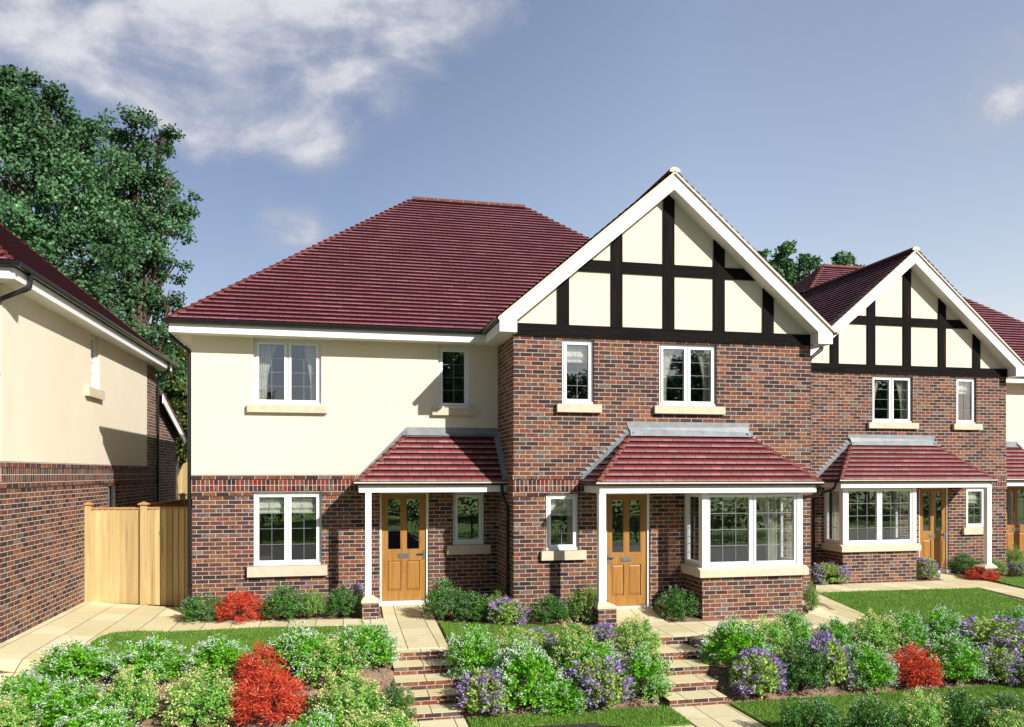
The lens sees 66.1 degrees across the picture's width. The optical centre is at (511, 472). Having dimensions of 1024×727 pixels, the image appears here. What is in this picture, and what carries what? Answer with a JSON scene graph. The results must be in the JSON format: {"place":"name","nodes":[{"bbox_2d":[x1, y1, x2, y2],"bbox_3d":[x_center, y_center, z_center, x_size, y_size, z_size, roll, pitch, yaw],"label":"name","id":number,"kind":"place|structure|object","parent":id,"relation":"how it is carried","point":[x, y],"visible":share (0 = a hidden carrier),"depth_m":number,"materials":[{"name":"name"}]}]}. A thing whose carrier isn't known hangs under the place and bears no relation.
{"place":"outdoors","nodes":[
{"label":"outdoors","id":0,"kind":"place"},
{"bbox_2d":[0,602,384,694],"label":"paving","id":1,"kind":"structure","parent":0,"point":[88,622],"depth_m":12.97,"materials":[{"name":"beige stone"}]},
{"bbox_2d":[49,625,391,675],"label":"lawn","id":2,"kind":"structure","parent":0,"point":[192,635],"depth_m":12.16,"materials":[{"name":"green plant"}]},
{"bbox_2d":[381,604,447,649],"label":"garden path","id":3,"kind":"structure","parent":0,"point":[410,626],"depth_m":13.02,"materials":[{"name":"beige stone"}]},
{"bbox_2d":[400,718,467,726],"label":"garden path","id":4,"kind":"structure","parent":0,"point":[459,722],"depth_m":9.83,"materials":[{"name":"beige stone"}]},
{"bbox_2d":[0,568,1023,726],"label":"soil","id":5,"kind":"structure","parent":0,"point":[383,675],"depth_m":11.00,"materials":[{"name":"brown soil"}]},
{"bbox_2d":[0,692,41,726],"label":"shrub","id":6,"kind":"object","parent":5,"relation":"on","point":[7,717],"visible":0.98,"depth_m":9.06,"materials":[{"name":"green plant"}]},
{"bbox_2d":[0,669,57,721],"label":"shrub","id":7,"kind":"object","parent":5,"relation":"on","point":[18,686],"visible":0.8,"depth_m":9.39,"materials":[{"name":"green plant"}]},
{"bbox_2d":[22,636,122,691],"bbox_3d":[-5.606,2.425,10.084,1.100,0.673,1.148,0,0,11],"label":"shrub","id":8,"kind":"object","parent":5,"relation":"on","point":[59,662],"visible":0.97,"depth_m":9.99,"materials":[{"name":"green plant"}]},
{"bbox_2d":[27,675,121,726],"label":"shrub","id":9,"kind":"object","parent":5,"relation":"on","point":[74,695],"visible":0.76,"depth_m":9.23,"materials":[{"name":"green plant"}]},
{"bbox_2d":[0,224,185,642],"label":"brick house","id":10,"kind":"structure","parent":5,"relation":"on","point":[87,413],"depth_m":13.47,"materials":[{"name":"white paint"}]},
{"bbox_2d":[85,334,104,399],"bbox_3d":[-8.052,-2.054,15.056,0.215,1.248,1.000,0,0,-12],"label":"window","id":11,"kind":"structure","parent":10,"relation":"in","point":[92,392],"depth_m":15.35,"materials":[{"name":"plastic"}]},
{"bbox_2d":[54,701,141,726],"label":"shrub","id":12,"kind":"object","parent":5,"relation":"on","point":[79,719],"visible":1,"depth_m":8.89,"materials":[{"name":"green plant"}]},
{"bbox_2d":[95,664,162,726],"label":"shrub","id":13,"kind":"object","parent":5,"relation":"on","point":[124,692],"visible":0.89,"depth_m":9.42,"materials":[{"name":"green plant"}]},
{"bbox_2d":[84,502,191,605],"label":"side gate","id":14,"kind":"structure","parent":5,"relation":"on","point":[135,555],"depth_m":14.81,"materials":[{"name":"brown wood"}]},
{"bbox_2d":[105,633,192,686],"bbox_3d":[-4.727,2.446,10.348,1.099,0.699,1.147,0,0,40],"label":"shrub","id":15,"kind":"object","parent":5,"relation":"on","point":[151,657],"visible":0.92,"depth_m":10.18,"materials":[{"name":"green plant"}]},
{"bbox_2d":[159,662,240,726],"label":"shrub","id":16,"kind":"object","parent":5,"relation":"on","point":[195,692],"visible":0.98,"depth_m":9.45,"materials":[{"name":"green plant"}]},
{"bbox_2d":[174,592,228,622],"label":"shrub","id":17,"kind":"object","parent":5,"relation":"on","point":[195,609],"visible":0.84,"depth_m":13.49,"materials":[{"name":"green plant"}]},
{"bbox_2d":[181,633,255,677],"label":"shrub","id":18,"kind":"object","parent":5,"relation":"on","point":[213,651],"visible":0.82,"depth_m":10.46,"materials":[{"name":"green plant"}]},
{"bbox_2d":[214,589,268,623],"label":"shrub","id":19,"kind":"object","parent":5,"relation":"on","point":[235,602],"visible":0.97,"depth_m":13.49,"materials":[{"name":"red plant"}]},
{"bbox_2d":[233,640,288,688],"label":"shrub","id":20,"kind":"object","parent":5,"relation":"on","point":[243,673],"visible":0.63,"depth_m":10.28,"materials":[{"name":"red plant"}]},
{"bbox_2d":[228,663,310,726],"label":"shrub","id":21,"kind":"object","parent":5,"relation":"on","point":[244,707],"visible":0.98,"depth_m":9.60,"materials":[{"name":"red plant"}]},
{"bbox_2d":[256,581,312,620],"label":"shrub","id":22,"kind":"object","parent":5,"relation":"on","point":[280,603],"visible":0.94,"depth_m":13.64,"materials":[{"name":"green plant"}]},
{"bbox_2d":[259,620,330,682],"bbox_3d":[-2.913,2.406,10.690,0.987,0.820,1.075,0,0,12],"label":"shrub","id":23,"kind":"object","parent":5,"relation":"on","point":[290,647],"visible":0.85,"depth_m":10.49,"materials":[{"name":"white plant"}]},
{"bbox_2d":[296,588,329,617],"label":"shrub","id":24,"kind":"object","parent":5,"relation":"on","point":[315,601],"visible":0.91,"depth_m":13.89,"materials":[{"name":"green plant"}]},
{"bbox_2d":[284,706,348,726],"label":"shrub","id":25,"kind":"object","parent":5,"relation":"on","point":[324,719],"visible":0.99,"depth_m":8.85,"materials":[{"name":"green plant"}]},
{"bbox_2d":[304,636,363,688],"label":"shrub","id":26,"kind":"object","parent":5,"relation":"on","point":[331,653],"visible":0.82,"depth_m":10.45,"materials":[{"name":"green plant"}]},
{"bbox_2d":[324,581,359,617],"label":"shrub","id":27,"kind":"object","parent":5,"relation":"on","point":[340,601],"visible":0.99,"depth_m":13.94,"materials":[{"name":"green plant"}]},
{"bbox_2d":[297,668,395,726],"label":"shrub","id":28,"kind":"object","parent":5,"relation":"on","point":[334,701],"visible":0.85,"depth_m":9.64,"materials":[{"name":"green plant"}]},
{"bbox_2d":[327,618,401,669],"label":"shrub","id":29,"kind":"object","parent":5,"relation":"on","point":[379,644],"visible":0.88,"depth_m":10.88,"materials":[{"name":"green plant"}]},
{"bbox_2d":[341,703,423,726],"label":"shrub","id":30,"kind":"object","parent":5,"relation":"on","point":[382,720],"visible":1,"depth_m":8.90,"materials":[{"name":"green plant"}]},
{"bbox_2d":[374,680,417,723],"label":"shrub","id":31,"kind":"object","parent":5,"relation":"on","point":[396,697],"visible":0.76,"depth_m":9.85,"materials":[{"name":"green plant"}]},
{"bbox_2d":[392,648,464,721],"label":"garden steps","id":32,"kind":"structure","parent":5,"relation":"on","point":[427,678],"depth_m":10.64,"materials":[{"name":"stone"}]},
{"bbox_2d":[419,573,463,619],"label":"shrub","id":33,"kind":"object","parent":5,"relation":"on","point":[440,609],"visible":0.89,"depth_m":13.77,"materials":[{"name":"green plant"}]},
{"bbox_2d":[446,587,488,621],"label":"shrub","id":34,"kind":"object","parent":5,"relation":"on","point":[474,613],"visible":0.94,"depth_m":13.60,"materials":[{"name":"green plant"}]},
{"bbox_2d":[443,623,505,679],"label":"shrub","id":35,"kind":"object","parent":5,"relation":"on","point":[467,649],"visible":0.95,"depth_m":10.81,"materials":[{"name":"green plant"}]},
{"bbox_2d":[455,666,514,715],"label":"shrub","id":36,"kind":"object","parent":5,"relation":"on","point":[478,691],"visible":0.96,"depth_m":10.03,"materials":[{"name":"purple plant"}]},
{"bbox_2d":[161,167,837,626],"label":"brick house","id":37,"kind":"structure","parent":5,"relation":"on","point":[407,401],"depth_m":14.50,"materials":[{"name":"brown brick"}]},
{"bbox_2d":[247,339,326,412],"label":"window","id":38,"kind":"structure","parent":37,"relation":"in","point":[287,373],"depth_m":14.57,"materials":[{"name":"plastic"}]},
{"bbox_2d":[247,492,326,576],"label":"window","id":39,"kind":"structure","parent":37,"relation":"in","point":[287,525],"depth_m":14.61,"materials":[{"name":"plastic"}]},
{"bbox_2d":[379,493,428,605],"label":"door","id":40,"kind":"structure","parent":37,"relation":"in","point":[404,517],"depth_m":14.99,"materials":[{"name":"brown wood"}]},
{"bbox_2d":[432,347,475,415],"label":"window","id":41,"kind":"structure","parent":37,"relation":"in","point":[453,362],"depth_m":15.18,"materials":[{"name":"plastic"}]},
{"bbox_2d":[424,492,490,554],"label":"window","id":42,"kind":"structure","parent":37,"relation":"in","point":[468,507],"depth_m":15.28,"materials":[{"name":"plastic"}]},
{"bbox_2d":[541,494,586,560],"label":"window","id":43,"kind":"structure","parent":37,"relation":"in","point":[561,509],"depth_m":14.12,"materials":[{"name":"plastic"}]},
{"bbox_2d":[556,339,601,412],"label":"window","id":44,"kind":"structure","parent":37,"relation":"in","point":[577,355],"depth_m":14.21,"materials":[{"name":"plastic"}]},
{"bbox_2d":[606,493,651,608],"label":"door","id":45,"kind":"structure","parent":37,"relation":"in","point":[627,514],"depth_m":14.40,"materials":[{"name":"brown wood"}]},
{"bbox_2d":[653,344,725,414],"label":"window","id":46,"kind":"structure","parent":37,"relation":"in","point":[686,372],"depth_m":14.68,"materials":[{"name":"plastic"}]},
{"bbox_2d":[681,492,808,619],"bbox_3d":[3.984,1.475,15.511,2.500,2.650,3.210,0,0,-12],"label":"bay window","id":47,"kind":"structure","parent":37,"relation":"in","point":[732,567],"depth_m":14.13,"materials":[{"name":"plastic"}]},
{"bbox_2d":[486,596,530,624],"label":"shrub","id":48,"kind":"object","parent":5,"relation":"on","point":[508,610],"visible":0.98,"depth_m":13.31,"materials":[{"name":"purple plant"}]},
{"bbox_2d":[485,623,537,663],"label":"shrub","id":49,"kind":"object","parent":5,"relation":"on","point":[505,643],"visible":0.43,"depth_m":11.21,"materials":[{"name":"green plant"}]},
{"bbox_2d":[490,634,565,712],"bbox_3d":[0.191,2.647,10.444,1.064,1.017,0.977,0,0,-14],"label":"shrub","id":50,"kind":"object","parent":5,"relation":"on","point":[525,663],"visible":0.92,"depth_m":10.27,"materials":[{"name":"green plant"}]},
{"bbox_2d":[513,627,558,656],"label":"shrub","id":51,"kind":"object","parent":5,"relation":"on","point":[542,638],"visible":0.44,"depth_m":11.34,"materials":[{"name":"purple plant"}]},
{"bbox_2d":[71,575,1023,726],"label":"grass","id":52,"kind":"structure","parent":5,"relation":"on","point":[558,720],"depth_m":11.46,"materials":[{"name":"green plant"}]},
{"bbox_2d":[527,592,570,623],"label":"shrub","id":53,"kind":"object","parent":5,"relation":"on","point":[556,609],"visible":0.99,"depth_m":13.34,"materials":[{"name":"green plant"}]},
{"bbox_2d":[531,676,588,715],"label":"shrub","id":54,"kind":"object","parent":5,"relation":"on","point":[568,697],"visible":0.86,"depth_m":10.21,"materials":[{"name":"green plant"}]},
{"bbox_2d":[541,618,601,673],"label":"shrub","id":55,"kind":"object","parent":5,"relation":"on","point":[564,637],"visible":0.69,"depth_m":11.08,"materials":[{"name":"green plant"}]},
{"bbox_2d":[565,582,609,621],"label":"shrub","id":56,"kind":"object","parent":5,"relation":"on","point":[576,606],"visible":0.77,"depth_m":13.55,"materials":[{"name":"green plant"}]},
{"bbox_2d":[557,637,625,680],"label":"shrub","id":57,"kind":"object","parent":5,"relation":"on","point":[604,651],"visible":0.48,"depth_m":10.96,"materials":[{"name":"green plant"}]},
{"bbox_2d":[563,653,634,712],"bbox_3d":[1.167,2.808,10.538,0.867,0.732,0.951,0,0,-35],"label":"shrub","id":58,"kind":"object","parent":5,"relation":"on","point":[606,687],"visible":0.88,"depth_m":10.35,"materials":[{"name":"purple plant"}]},
{"bbox_2d":[584,621,622,654],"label":"shrub","id":59,"kind":"object","parent":5,"relation":"on","point":[602,635],"visible":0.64,"depth_m":11.60,"materials":[{"name":"purple plant"}]},
{"bbox_2d":[612,612,663,655],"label":"shrub","id":60,"kind":"object","parent":5,"relation":"on","point":[641,635],"visible":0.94,"depth_m":11.65,"materials":[{"name":"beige plant"}]},
{"bbox_2d":[616,642,675,704],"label":"shrub","id":61,"kind":"object","parent":5,"relation":"on","point":[643,666],"visible":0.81,"depth_m":10.65,"materials":[{"name":"green plant"}]},
{"bbox_2d":[653,585,700,619],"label":"shrub","id":62,"kind":"object","parent":5,"relation":"on","point":[680,599],"visible":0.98,"depth_m":13.76,"materials":[{"name":"green plant"}]},
{"bbox_2d":[645,636,726,707],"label":"garden steps","id":63,"kind":"structure","parent":5,"relation":"on","point":[695,684],"depth_m":11.22,"materials":[{"name":"stone"}]},
{"bbox_2d":[694,614,775,666],"bbox_3d":[3.364,2.515,11.727,1.171,0.816,1.075,0,0,32],"label":"shrub","id":64,"kind":"object","parent":5,"relation":"on","point":[737,638],"visible":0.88,"depth_m":11.61,"materials":[{"name":"green plant"}]},
{"bbox_2d":[727,646,788,697],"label":"shrub","id":65,"kind":"object","parent":5,"relation":"on","point":[767,674],"visible":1,"depth_m":10.88,"materials":[{"name":"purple plant"}]},
{"bbox_2d":[739,614,793,655],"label":"shrub","id":66,"kind":"object","parent":5,"relation":"on","point":[776,640],"visible":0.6,"depth_m":11.88,"materials":[{"name":"green plant"}]},
{"bbox_2d":[768,606,816,647],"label":"shrub","id":67,"kind":"object","parent":5,"relation":"on","point":[794,624],"visible":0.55,"depth_m":12.20,"materials":[{"name":"green plant"}]},
{"bbox_2d":[773,632,831,692],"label":"shrub","id":68,"kind":"object","parent":5,"relation":"on","point":[800,658],"visible":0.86,"depth_m":11.08,"materials":[{"name":"green plant"}]},
{"bbox_2d":[803,579,820,610],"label":"shrub","id":69,"kind":"object","parent":5,"relation":"on","point":[808,597],"visible":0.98,"depth_m":14.46,"materials":[{"name":"green plant"}]},
{"bbox_2d":[775,693,850,726],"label":"shrub","id":70,"kind":"object","parent":5,"relation":"on","point":[825,718],"visible":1,"depth_m":9.22,"materials":[{"name":"green plant"}]},
{"bbox_2d":[803,630,855,688],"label":"shrub","id":71,"kind":"object","parent":5,"relation":"on","point":[838,669],"visible":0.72,"depth_m":11.22,"materials":[{"name":"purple plant"}]},
{"bbox_2d":[811,561,851,584],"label":"shrub","id":72,"kind":"object","parent":5,"relation":"on","point":[829,573],"visible":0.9,"depth_m":18.06,"materials":[{"name":"green plant"}]},
{"bbox_2d":[808,616,861,650],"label":"shrub","id":73,"kind":"object","parent":5,"relation":"on","point":[841,632],"visible":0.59,"depth_m":12.09,"materials":[{"name":"green plant"}]},
{"bbox_2d":[841,637,900,692],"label":"shrub","id":74,"kind":"object","parent":5,"relation":"on","point":[869,660],"visible":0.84,"depth_m":11.20,"materials":[{"name":"green plant"}]},
{"bbox_2d":[840,607,904,655],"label":"shrub","id":75,"kind":"object","parent":5,"relation":"on","point":[876,633],"visible":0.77,"depth_m":12.12,"materials":[{"name":"green plant"}]},
{"bbox_2d":[841,691,906,726],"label":"shrub","id":76,"kind":"object","parent":5,"relation":"on","point":[870,720],"visible":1,"depth_m":9.10,"materials":[{"name":"green plant"}]},
{"bbox_2d":[880,606,931,648],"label":"shrub","id":77,"kind":"object","parent":5,"relation":"on","point":[913,631],"visible":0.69,"depth_m":12.38,"materials":[{"name":"green plant"}]},
{"bbox_2d":[792,246,1023,583],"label":"brick house","id":78,"kind":"structure","parent":5,"relation":"on","point":[917,408],"depth_m":19.46,"materials":[{"name":"brown brick"}]},
{"bbox_2d":[821,487,920,583],"bbox_3d":[8.303,1.475,19.931,2.500,2.650,3.210,0,0,-12],"label":"bay window","id":79,"kind":"structure","parent":78,"relation":"in","point":[856,520],"depth_m":18.55,"materials":[{"name":"plastic"}]},
{"bbox_2d":[867,376,918,428],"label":"window","id":80,"kind":"structure","parent":78,"relation":"in","point":[891,395],"depth_m":19.49,"materials":[{"name":"plastic"}]},
{"bbox_2d":[919,488,950,572],"bbox_3d":[10.502,1.446,19.635,0.895,2.128,0.190,0,0,-12],"label":"door","id":81,"kind":"structure","parent":78,"relation":"in","point":[934,544],"depth_m":19.67,"materials":[{"name":"brown wood"}]},
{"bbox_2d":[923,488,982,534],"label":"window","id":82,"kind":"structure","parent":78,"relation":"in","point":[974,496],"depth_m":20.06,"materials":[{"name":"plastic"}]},
{"bbox_2d":[952,378,982,429],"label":"window","id":83,"kind":"structure","parent":78,"relation":"in","point":[965,387],"depth_m":19.89,"materials":[{"name":"plastic"}]},
{"bbox_2d":[1006,486,1023,562],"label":"door","id":84,"kind":"structure","parent":78,"relation":"in","point":[1014,494],"depth_m":21.94,"materials":[{"name":"brown wood"}]},
{"bbox_2d":[887,642,945,687],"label":"shrub","id":85,"kind":"object","parent":5,"relation":"on","point":[918,674],"visible":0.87,"depth_m":11.37,"materials":[{"name":"red plant"}]},
{"bbox_2d":[916,556,940,579],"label":"shrub","id":86,"kind":"object","parent":5,"relation":"on","point":[925,570],"visible":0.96,"depth_m":18.84,"materials":[{"name":"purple plant"}]},
{"bbox_2d":[919,605,966,645],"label":"shrub","id":87,"kind":"object","parent":5,"relation":"on","point":[945,625],"visible":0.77,"depth_m":12.57,"materials":[{"name":"green plant"}]},
{"bbox_2d":[916,629,997,683],"bbox_3d":[6.621,2.739,11.712,1.060,0.862,1.016,0,0,32],"label":"shrub","id":88,"kind":"object","parent":5,"relation":"on","point":[951,648],"visible":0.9,"depth_m":11.55,"materials":[{"name":"green plant"}]},
{"bbox_2d":[936,683,991,726],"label":"shrub","id":89,"kind":"object","parent":5,"relation":"on","point":[965,717],"visible":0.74,"depth_m":9.19,"materials":[{"name":"green plant"}]},
{"bbox_2d":[948,551,981,574],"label":"shrub","id":90,"kind":"object","parent":5,"relation":"on","point":[964,561],"visible":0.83,"depth_m":19.57,"materials":[{"name":"green plant"}]},
{"bbox_2d":[962,566,1001,580],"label":"shrub","id":91,"kind":"object","parent":5,"relation":"on","point":[972,573],"visible":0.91,"depth_m":18.76,"materials":[{"name":"red plant"}]},
{"bbox_2d":[945,614,1023,663],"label":"shrub","id":92,"kind":"object","parent":5,"relation":"on","point":[994,631],"visible":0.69,"depth_m":12.21,"materials":[{"name":"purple plant"}]},
{"bbox_2d":[966,691,1023,726],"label":"shrub","id":93,"kind":"object","parent":5,"relation":"on","point":[1009,704],"visible":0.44,"depth_m":9.45,"materials":[{"name":"green plant"}]},
{"bbox_2d":[973,642,1022,686],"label":"shrub","id":94,"kind":"object","parent":5,"relation":"on","point":[1001,666],"visible":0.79,"depth_m":11.62,"materials":[{"name":"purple plant"}]},
{"bbox_2d":[0,0,1023,394],"label":"sky","id":95,"kind":"structure","parent":0,"point":[874,130],"materials":[{"name":"blue"}]},
{"bbox_2d":[439,622,628,647],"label":"lawn","id":96,"kind":"structure","parent":0,"point":[461,628],"depth_m":12.83,"materials":[{"name":"green plant"}]},
{"bbox_2d":[467,706,690,726],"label":"lawn","id":97,"kind":"structure","parent":0,"point":[658,725],"depth_m":9.93,"materials":[{"name":"green plant"}]},
{"bbox_2d":[671,704,765,726],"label":"garden path","id":98,"kind":"structure","parent":0,"point":[721,715],"depth_m":10.12,"materials":[{"name":"beige stone"}]},
{"bbox_2d":[617,589,864,636],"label":"garden path","id":99,"kind":"structure","parent":0,"point":[697,628],"depth_m":13.74,"materials":[{"name":"beige stone"}]},
{"bbox_2d":[730,684,1023,726],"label":"lawn","id":100,"kind":"structure","parent":0,"point":[752,715],"depth_m":10.66,"materials":[{"name":"green plant"}]},
{"bbox_2d":[889,684,954,726],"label":"shrub","id":101,"kind":"object","parent":100,"relation":"on","point":[931,717],"visible":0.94,"depth_m":9.13,"materials":[{"name":"green plant"}]},
{"bbox_2d":[974,706,1023,726],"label":"shrub","id":102,"kind":"object","parent":100,"relation":"on","point":[998,722],"visible":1,"depth_m":8.90,"materials":[{"name":"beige plant"}]},
{"bbox_2d":[816,573,1023,599],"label":"garden path","id":103,"kind":"structure","parent":0,"point":[948,580],"depth_m":17.71,"materials":[{"name":"beige stone"}]},
{"bbox_2d":[817,588,1023,629],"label":"lawn","id":104,"kind":"structure","parent":0,"point":[913,603],"depth_m":15.49,"materials":[{"name":"green plant"}]},
{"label":"lawn","id":105,"kind":"structure","parent":0,"visible":0},
{"bbox_2d":[0,63,147,332],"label":"broadleaf tree","id":106,"kind":"object","parent":105,"relation":"on","point":[53,238],"visible":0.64,"depth_m":27.65,"materials":[{"name":"green plant"}]},
{"bbox_2d":[67,102,203,394],"bbox_3d":[-15.475,-5.858,31.521,6.013,17.532,3.903,0,0,-12],"label":"broadleaf tree","id":107,"kind":"object","parent":105,"relation":"on","point":[141,295],"visible":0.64,"depth_m":31.26,"materials":[{"name":"green plant"}]},
{"bbox_2d":[160,339,190,499],"bbox_3d":[-14.884,-1.655,34.464,2.696,9.125,2.790,0,0,-12],"label":"evergreen bush","id":108,"kind":"object","parent":105,"relation":"on","point":[176,398],"visible":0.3,"depth_m":34.06,"materials":[{"name":"green plant"}]},
{"bbox_2d":[756,239,823,285],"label":"broadleaf tree","id":109,"kind":"object","parent":105,"relation":"on","point":[791,271],"visible":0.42,"depth_m":52.60,"materials":[{"name":"green plant"}]},
{"bbox_3d":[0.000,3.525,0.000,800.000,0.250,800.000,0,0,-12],"label":"ground","id":110,"kind":"structure","parent":0,"visible":0},
{"bbox_2d":[819,250,864,265],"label":"broadleaf tree","id":111,"kind":"object","parent":110,"relation":"on","point":[847,259],"visible":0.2,"depth_m":56.05,"materials":[{"name":"green plant"}]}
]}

